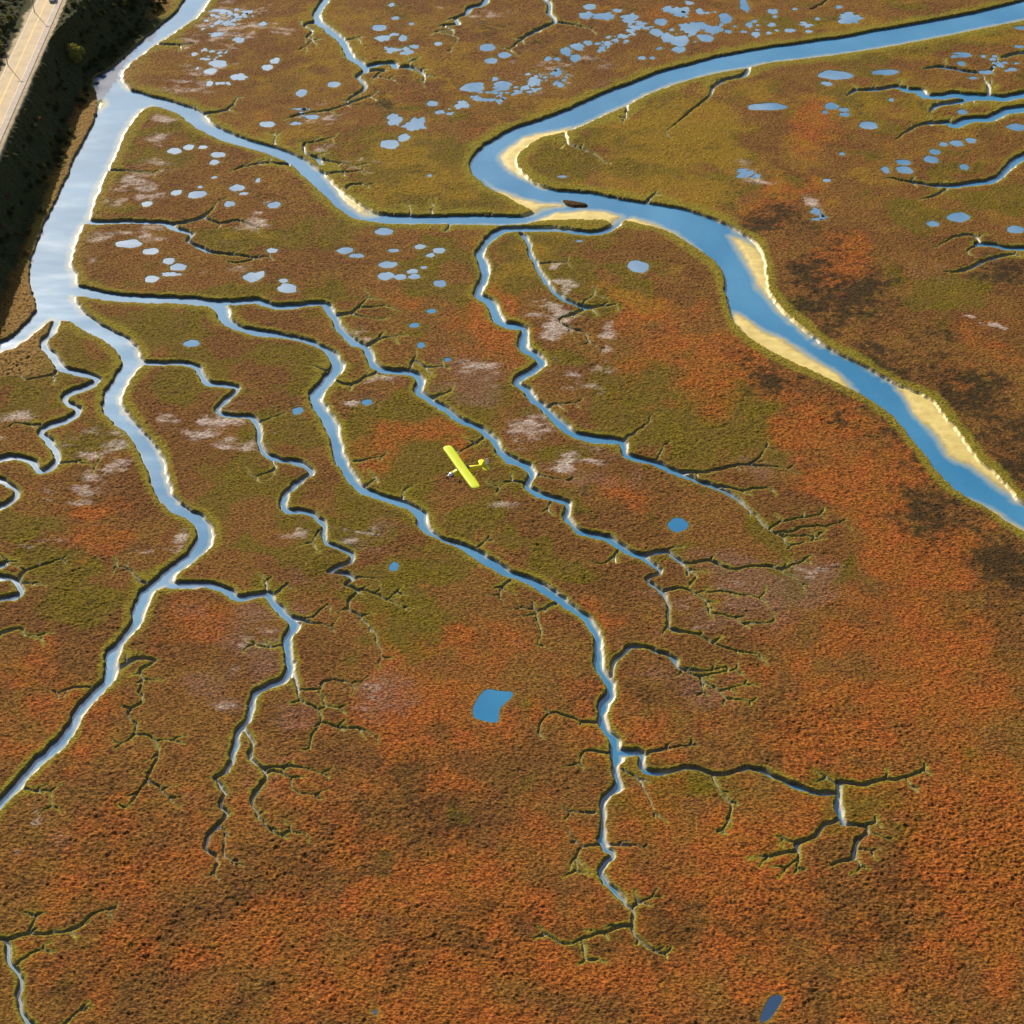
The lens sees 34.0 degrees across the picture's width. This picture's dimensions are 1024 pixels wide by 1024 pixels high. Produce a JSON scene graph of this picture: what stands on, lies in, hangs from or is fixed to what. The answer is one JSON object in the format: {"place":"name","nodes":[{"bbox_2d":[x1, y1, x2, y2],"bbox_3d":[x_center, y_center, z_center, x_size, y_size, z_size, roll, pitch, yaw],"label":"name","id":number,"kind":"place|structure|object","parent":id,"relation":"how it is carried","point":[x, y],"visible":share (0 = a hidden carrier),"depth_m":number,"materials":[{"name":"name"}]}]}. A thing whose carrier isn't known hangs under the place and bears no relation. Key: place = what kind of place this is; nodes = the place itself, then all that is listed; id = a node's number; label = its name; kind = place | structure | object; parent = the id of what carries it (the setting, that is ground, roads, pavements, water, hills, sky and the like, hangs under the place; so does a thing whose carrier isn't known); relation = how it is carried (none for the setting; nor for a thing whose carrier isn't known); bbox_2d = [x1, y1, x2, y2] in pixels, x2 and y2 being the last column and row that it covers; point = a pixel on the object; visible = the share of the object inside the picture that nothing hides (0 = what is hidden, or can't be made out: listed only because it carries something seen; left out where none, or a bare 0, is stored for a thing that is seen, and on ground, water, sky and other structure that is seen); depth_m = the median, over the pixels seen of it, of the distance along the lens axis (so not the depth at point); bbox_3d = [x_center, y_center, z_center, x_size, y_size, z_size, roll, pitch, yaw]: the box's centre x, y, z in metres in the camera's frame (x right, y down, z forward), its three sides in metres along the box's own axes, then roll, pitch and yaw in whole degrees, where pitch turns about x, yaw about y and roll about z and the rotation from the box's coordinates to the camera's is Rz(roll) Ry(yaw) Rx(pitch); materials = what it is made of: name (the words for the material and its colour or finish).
{"place":"outdoors","nodes":[
{"label":"outdoors","id":0,"kind":"place"},
{"bbox_2d":[0,0,55,125],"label":"road","id":1,"kind":"structure","parent":0,"point":[25,59],"depth_m":587.88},
{"bbox_2d":[0,0,47,104],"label":"road marking line","id":2,"kind":"object","parent":1,"relation":"on","point":[22,53],"visible":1,"depth_m":586.45,"materials":[{"name":"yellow paint"}]},
{"bbox_2d":[0,0,56,127],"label":"road edge line","id":3,"kind":"object","parent":1,"relation":"on","point":[30,59],"visible":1,"depth_m":588.36,"materials":[{"name":"white paint"}]},
{"bbox_2d":[0,0,61,140],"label":"road shoulder","id":4,"kind":"object","parent":1,"relation":"on","point":[28,71],"visible":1,"depth_m":576.86},
{"bbox_2d":[115,239,141,247],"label":"pond water","id":5,"kind":"structure","parent":0,"point":[132,243],"depth_m":515.22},
{"bbox_2d":[142,201,152,206],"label":"pond water","id":6,"kind":"structure","parent":0,"point":[147,203],"depth_m":534.90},
{"bbox_2d":[143,248,158,254],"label":"pond water","id":7,"kind":"structure","parent":0,"point":[152,251],"depth_m":511.45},
{"bbox_2d":[145,276,158,282],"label":"pond water","id":8,"kind":"structure","parent":0,"point":[151,279],"depth_m":499.01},
{"bbox_2d":[163,258,174,263],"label":"pond water","id":9,"kind":"structure","parent":0,"point":[168,260],"depth_m":507.39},
{"bbox_2d":[162,272,180,275],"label":"pond water","id":10,"kind":"structure","parent":0,"point":[170,274],"depth_m":501.02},
{"bbox_2d":[167,148,181,153],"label":"pond water","id":11,"kind":"structure","parent":0,"point":[174,150],"depth_m":562.91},
{"bbox_2d":[171,190,181,195],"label":"pond water","id":12,"kind":"structure","parent":0,"point":[176,192],"depth_m":540.61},
{"bbox_2d":[170,263,186,269],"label":"pond water","id":13,"kind":"structure","parent":0,"point":[177,266],"depth_m":504.19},
{"bbox_2d":[183,144,193,149],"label":"pond water","id":14,"kind":"structure","parent":0,"point":[188,147],"depth_m":565.17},
{"bbox_2d":[183,340,199,346],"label":"pond water","id":15,"kind":"structure","parent":0,"point":[190,343],"depth_m":471.90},
{"bbox_2d":[188,191,206,197],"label":"pond water","id":16,"kind":"structure","parent":0,"point":[197,194],"depth_m":539.57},
{"bbox_2d":[204,68,216,73],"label":"pond water","id":17,"kind":"structure","parent":0,"point":[210,71],"depth_m":611.98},
{"bbox_2d":[209,160,218,164],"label":"pond water","id":18,"kind":"structure","parent":0,"point":[213,162],"depth_m":556.73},
{"bbox_2d":[208,60,226,66],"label":"pond water","id":19,"kind":"structure","parent":0,"point":[218,63],"depth_m":617.38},
{"bbox_2d":[211,152,224,157],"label":"pond water","id":20,"kind":"structure","parent":0,"point":[217,154],"depth_m":561.20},
{"bbox_2d":[224,201,234,206],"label":"pond water","id":21,"kind":"structure","parent":0,"point":[229,203],"depth_m":534.40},
{"bbox_2d":[229,184,244,190],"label":"pond water","id":22,"kind":"structure","parent":0,"point":[236,187],"depth_m":542.95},
{"bbox_2d":[232,37,243,42],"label":"pond water","id":23,"kind":"structure","parent":0,"point":[237,39],"depth_m":634.15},
{"bbox_2d":[230,73,247,79],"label":"pond water","id":24,"kind":"structure","parent":0,"point":[240,76],"depth_m":608.64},
{"bbox_2d":[243,272,257,281],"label":"pond water","id":25,"kind":"structure","parent":0,"point":[249,277],"depth_m":499.67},
{"bbox_2d":[254,271,263,279],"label":"pond water","id":26,"kind":"structure","parent":0,"point":[258,275],"depth_m":500.44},
{"bbox_2d":[260,121,274,126],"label":"pond water","id":27,"kind":"structure","parent":0,"point":[268,124],"depth_m":578.47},
{"bbox_2d":[262,65,272,70],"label":"pond water","id":28,"kind":"structure","parent":0,"point":[266,67],"depth_m":614.67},
{"bbox_2d":[267,248,277,252],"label":"pond water","id":29,"kind":"structure","parent":0,"point":[271,250],"depth_m":512.00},
{"bbox_2d":[267,202,280,207],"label":"pond water","id":30,"kind":"structure","parent":0,"point":[274,205],"depth_m":533.95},
{"bbox_2d":[270,58,279,63],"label":"pond water","id":31,"kind":"structure","parent":0,"point":[275,60],"depth_m":619.42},
{"bbox_2d":[277,283,295,292],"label":"pond water","id":32,"kind":"structure","parent":0,"point":[287,288],"depth_m":494.71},
{"bbox_2d":[292,407,302,414],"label":"pond water","id":33,"kind":"structure","parent":0,"point":[298,410],"depth_m":446.73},
{"bbox_2d":[296,89,306,96],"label":"pond water","id":34,"kind":"structure","parent":0,"point":[301,92],"depth_m":598.24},
{"bbox_2d":[303,115,318,118],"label":"pond water","id":35,"kind":"structure","parent":0,"point":[311,116],"depth_m":583.44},
{"bbox_2d":[328,82,339,86],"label":"pond water","id":36,"kind":"structure","parent":0,"point":[333,84],"depth_m":603.39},
{"bbox_2d":[336,247,352,253],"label":"pond water","id":37,"kind":"structure","parent":0,"point":[345,250],"depth_m":511.99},
{"bbox_2d":[349,254,363,257],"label":"pond water","id":38,"kind":"structure","parent":0,"point":[356,255],"depth_m":509.65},
{"bbox_2d":[362,399,371,404],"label":"pond water","id":39,"kind":"structure","parent":0,"point":[367,402],"depth_m":449.61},
{"bbox_2d":[372,25,385,30],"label":"pond water","id":40,"kind":"structure","parent":0,"point":[378,27],"depth_m":643.00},
{"bbox_2d":[375,35,390,41],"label":"pond water","id":41,"kind":"structure","parent":0,"point":[383,38],"depth_m":635.34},
{"bbox_2d":[375,228,392,234],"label":"pond water","id":42,"kind":"structure","parent":0,"point":[383,231],"depth_m":521.05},
{"bbox_2d":[378,272,393,279],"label":"pond water","id":43,"kind":"structure","parent":0,"point":[385,276],"depth_m":500.51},
{"bbox_2d":[378,261,396,267],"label":"pond water","id":44,"kind":"structure","parent":0,"point":[386,264],"depth_m":505.48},
{"bbox_2d":[380,140,398,148],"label":"pond water","id":45,"kind":"structure","parent":0,"point":[390,144],"depth_m":566.86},
{"bbox_2d":[389,562,398,570],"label":"pond water","id":46,"kind":"structure","parent":0,"point":[393,566],"depth_m":397.23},
{"bbox_2d":[387,113,402,125],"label":"pond water","id":47,"kind":"structure","parent":0,"point":[393,118],"depth_m":581.59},
{"bbox_2d":[392,274,405,279],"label":"pond water","id":48,"kind":"structure","parent":0,"point":[400,276],"depth_m":500.06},
{"bbox_2d":[399,35,406,40],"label":"pond water","id":49,"kind":"structure","parent":0,"point":[402,37],"depth_m":634.97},
{"bbox_2d":[398,134,409,141],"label":"pond water","id":50,"kind":"structure","parent":0,"point":[403,137],"depth_m":570.89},
{"bbox_2d":[407,269,417,273],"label":"pond water","id":51,"kind":"structure","parent":0,"point":[410,271],"depth_m":502.29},
{"bbox_2d":[401,117,425,130],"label":"pond water","id":52,"kind":"structure","parent":0,"point":[414,123],"depth_m":578.59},
{"bbox_2d":[408,274,419,278],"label":"pond water","id":53,"kind":"structure","parent":0,"point":[413,276],"depth_m":500.04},
{"bbox_2d":[409,323,418,327],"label":"pond water","id":54,"kind":"structure","parent":0,"point":[413,325],"depth_m":479.07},
{"bbox_2d":[415,244,425,248],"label":"pond water","id":55,"kind":"structure","parent":0,"point":[419,246],"depth_m":513.85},
{"bbox_2d":[417,342,424,347],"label":"pond water","id":56,"kind":"structure","parent":0,"point":[421,345],"depth_m":471.01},
{"bbox_2d":[427,101,437,105],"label":"pond water","id":57,"kind":"structure","parent":0,"point":[431,103],"depth_m":591.42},
{"bbox_2d":[433,248,444,252],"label":"pond water","id":58,"kind":"structure","parent":0,"point":[438,250],"depth_m":511.96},
{"bbox_2d":[434,280,445,286],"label":"pond water","id":59,"kind":"structure","parent":0,"point":[441,283],"depth_m":496.93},
{"bbox_2d":[457,100,466,105],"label":"pond water","id":60,"kind":"structure","parent":0,"point":[462,103],"depth_m":591.43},
{"bbox_2d":[443,446,489,488],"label":"airplane","id":61,"kind":"object","parent":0,"point":[463,470],"visible":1,"depth_m":258.20,"materials":[{"name":"metal"}]},
{"bbox_2d":[460,82,483,91],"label":"pond water","id":62,"kind":"structure","parent":0,"point":[474,87],"depth_m":601.43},
{"bbox_2d":[480,44,494,50],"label":"pond water","id":63,"kind":"structure","parent":0,"point":[486,47],"depth_m":628.46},
{"bbox_2d":[484,58,496,63],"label":"pond water","id":64,"kind":"structure","parent":0,"point":[491,60],"depth_m":619.41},
{"bbox_2d":[473,689,512,721],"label":"pond water","id":65,"kind":"structure","parent":0,"point":[488,704],"depth_m":361.81,"materials":[{"name":"liquid"}]},
{"bbox_2d":[493,81,511,89],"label":"pond water","id":66,"kind":"structure","parent":0,"point":[503,85],"depth_m":602.92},
{"bbox_2d":[498,52,510,57],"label":"pond water","id":67,"kind":"structure","parent":0,"point":[504,54],"depth_m":623.21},
{"bbox_2d":[0,0,1023,1023],"bbox_3d":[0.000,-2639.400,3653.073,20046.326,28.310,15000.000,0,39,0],"label":"ground","id":68,"kind":"structure","parent":0,"point":[405,837],"depth_m":403.22,"materials":[{"name":"plant"}]},
{"bbox_2d":[0,236,6,243],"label":"shrub","id":69,"kind":"object","parent":68,"relation":"on","point":[3,239],"visible":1,"depth_m":506.22,"materials":[{"name":"green plant"}]},
{"bbox_2d":[4,14,13,21],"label":"shrub","id":70,"kind":"object","parent":68,"relation":"on","point":[9,17],"visible":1,"depth_m":605.05,"materials":[{"name":"green plant"}]},
{"bbox_2d":[6,208,15,215],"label":"shrub","id":71,"kind":"object","parent":68,"relation":"on","point":[10,211],"visible":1,"depth_m":518.44,"materials":[{"name":"green plant"}]},
{"bbox_2d":[27,135,33,142],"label":"shrub","id":72,"kind":"object","parent":68,"relation":"on","point":[30,139],"visible":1,"depth_m":550.15,"materials":[{"name":"green plant"}]},
{"bbox_2d":[37,162,45,169],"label":"shrub","id":73,"kind":"object","parent":68,"relation":"on","point":[39,165],"visible":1,"depth_m":545.12,"materials":[{"name":"green plant"}]},
{"bbox_2d":[57,148,64,154],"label":"shrub","id":74,"kind":"object","parent":68,"relation":"on","point":[61,151],"visible":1,"depth_m":560.07,"materials":[{"name":"green plant"}]},
{"bbox_2d":[66,43,85,63],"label":"tree","id":75,"kind":"object","parent":68,"relation":"on","point":[75,51],"visible":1,"depth_m":604.32,"materials":[{"name":"green plant"}]},
{"bbox_2d":[82,84,89,91],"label":"shrub","id":76,"kind":"object","parent":68,"relation":"on","point":[86,87],"visible":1,"depth_m":597.88,"materials":[{"name":"green plant"}]},
{"bbox_2d":[121,0,131,7],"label":"tree","id":77,"kind":"object","parent":68,"relation":"on","point":[128,2],"visible":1,"depth_m":643.71,"materials":[{"name":"green plant"}]},
{"bbox_2d":[0,0,1023,1023],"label":"water","id":78,"kind":"structure","parent":0,"point":[57,291],"depth_m":493.58,"materials":[{"name":"liquid"}]},
{"bbox_2d":[528,80,536,86],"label":"pond water","id":79,"kind":"structure","parent":0,"point":[530,83],"depth_m":604.06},
{"bbox_2d":[560,47,571,55],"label":"pond water","id":80,"kind":"structure","parent":0,"point":[566,51],"depth_m":625.75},
{"bbox_2d":[570,54,581,61],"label":"pond water","id":81,"kind":"structure","parent":0,"point":[575,58],"depth_m":620.88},
{"bbox_2d":[570,43,583,49],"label":"pond water","id":82,"kind":"structure","parent":0,"point":[578,46],"depth_m":629.24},
{"bbox_2d":[579,11,592,18],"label":"pond water","id":83,"kind":"structure","parent":0,"point":[587,15],"depth_m":651.91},
{"bbox_2d":[583,4,595,9],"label":"pond water","id":84,"kind":"structure","parent":0,"point":[589,6],"depth_m":658.82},
{"bbox_2d":[592,12,613,19],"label":"pond water","id":85,"kind":"structure","parent":0,"point":[606,16],"depth_m":651.15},
{"bbox_2d":[620,13,638,22],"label":"pond water","id":86,"kind":"structure","parent":0,"point":[631,17],"depth_m":650.38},
{"bbox_2d":[627,260,648,272],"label":"pond water","id":87,"kind":"structure","parent":0,"point":[638,266],"depth_m":504.54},
{"bbox_2d":[649,29,662,36],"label":"pond water","id":88,"kind":"structure","parent":0,"point":[657,32],"depth_m":639.24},
{"bbox_2d":[654,18,666,25],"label":"pond water","id":89,"kind":"structure","parent":0,"point":[662,22],"depth_m":647.36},
{"bbox_2d":[661,32,672,41],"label":"pond water","id":90,"kind":"structure","parent":0,"point":[666,37],"depth_m":635.56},
{"bbox_2d":[661,6,677,12],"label":"pond water","id":91,"kind":"structure","parent":0,"point":[669,9],"depth_m":656.44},
{"bbox_2d":[668,518,687,531],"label":"pond water","id":92,"kind":"structure","parent":0,"point":[677,524],"depth_m":409.42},
{"bbox_2d":[671,47,685,52],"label":"pond water","id":93,"kind":"structure","parent":0,"point":[678,49],"depth_m":627.17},
{"bbox_2d":[670,35,688,46],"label":"pond water","id":94,"kind":"structure","parent":0,"point":[681,41],"depth_m":633.40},
{"bbox_2d":[670,7,689,16],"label":"pond water","id":95,"kind":"structure","parent":0,"point":[678,13],"depth_m":654.53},
{"bbox_2d":[678,23,702,35],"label":"pond water","id":96,"kind":"structure","parent":0,"point":[692,29],"depth_m":642.13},
{"bbox_2d":[697,22,706,29],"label":"pond water","id":97,"kind":"structure","parent":0,"point":[701,24],"depth_m":645.16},
{"bbox_2d":[697,34,713,41],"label":"pond water","id":98,"kind":"structure","parent":0,"point":[705,38],"depth_m":635.19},
{"bbox_2d":[703,25,723,34],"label":"pond water","id":99,"kind":"structure","parent":0,"point":[712,30],"depth_m":641.36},
{"bbox_2d":[719,13,731,23],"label":"pond water","id":100,"kind":"structure","parent":0,"point":[725,18],"depth_m":649.75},
{"bbox_2d":[740,0,749,11],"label":"pond water","id":101,"kind":"structure","parent":0,"point":[744,6],"depth_m":659.68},
{"bbox_2d":[751,32,759,37],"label":"pond water","id":102,"kind":"structure","parent":0,"point":[755,34],"depth_m":637.90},
{"bbox_2d":[748,103,786,109],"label":"pond water","id":103,"kind":"structure","parent":0,"point":[770,106],"depth_m":589.51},
{"bbox_2d":[760,995,782,1021],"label":"pond water","id":104,"kind":"structure","parent":0,"point":[771,1006],"depth_m":302.60,"materials":[{"name":"liquid"}]},
{"bbox_2d":[767,9,777,14],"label":"pond water","id":105,"kind":"structure","parent":0,"point":[773,11],"depth_m":654.94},
{"bbox_2d":[825,102,838,108],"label":"pond water","id":106,"kind":"structure","parent":0,"point":[830,105],"depth_m":589.41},
{"bbox_2d":[818,70,852,79],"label":"pond water","id":107,"kind":"structure","parent":0,"point":[832,75],"depth_m":609.46,"materials":[{"name":"liquid"}]},
{"bbox_2d":[838,12,862,23],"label":"pond water","id":108,"kind":"structure","parent":0,"point":[848,17],"depth_m":649.71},
{"bbox_2d":[859,122,877,128],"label":"pond water","id":109,"kind":"structure","parent":0,"point":[868,125],"depth_m":578.02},
{"bbox_2d":[872,70,898,74],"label":"pond water","id":110,"kind":"structure","parent":0,"point":[887,72],"depth_m":611.44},
{"bbox_2d":[881,166,889,172],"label":"pond water","id":111,"kind":"structure","parent":0,"point":[885,169],"depth_m":552.90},
{"bbox_2d":[896,160,910,164],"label":"pond water","id":112,"kind":"structure","parent":0,"point":[903,162],"depth_m":556.76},
{"bbox_2d":[896,166,912,173],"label":"pond water","id":113,"kind":"structure","parent":0,"point":[904,169],"depth_m":552.91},
{"bbox_2d":[924,156,937,162],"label":"pond water","id":114,"kind":"structure","parent":0,"point":[931,159],"depth_m":558.40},
{"bbox_2d":[926,221,938,226],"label":"pond water","id":115,"kind":"structure","parent":0,"point":[932,223],"depth_m":524.87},
{"bbox_2d":[929,149,940,154],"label":"pond water","id":116,"kind":"structure","parent":0,"point":[934,151],"depth_m":562.88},
{"bbox_2d":[949,141,962,145],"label":"pond water","id":117,"kind":"structure","parent":0,"point":[956,143],"depth_m":567.43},
{"bbox_2d":[947,212,969,221],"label":"pond water","id":118,"kind":"structure","parent":0,"point":[959,217],"depth_m":527.85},
{"bbox_2d":[960,164,968,169],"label":"pond water","id":119,"kind":"structure","parent":0,"point":[964,166],"depth_m":553.95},
{"bbox_2d":[965,138,976,142],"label":"pond water","id":120,"kind":"structure","parent":0,"point":[970,140],"depth_m":569.15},
{"bbox_2d":[978,70,992,73],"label":"pond water","id":121,"kind":"structure","parent":0,"point":[986,72],"depth_m":611.47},
{"bbox_2d":[1006,124,1023,130],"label":"pond water","id":122,"kind":"structure","parent":0,"point":[1017,127],"depth_m":576.75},
{"bbox_2d":[1007,226,1023,232],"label":"pond water","id":123,"kind":"structure","parent":0,"point":[1014,229],"depth_m":521.93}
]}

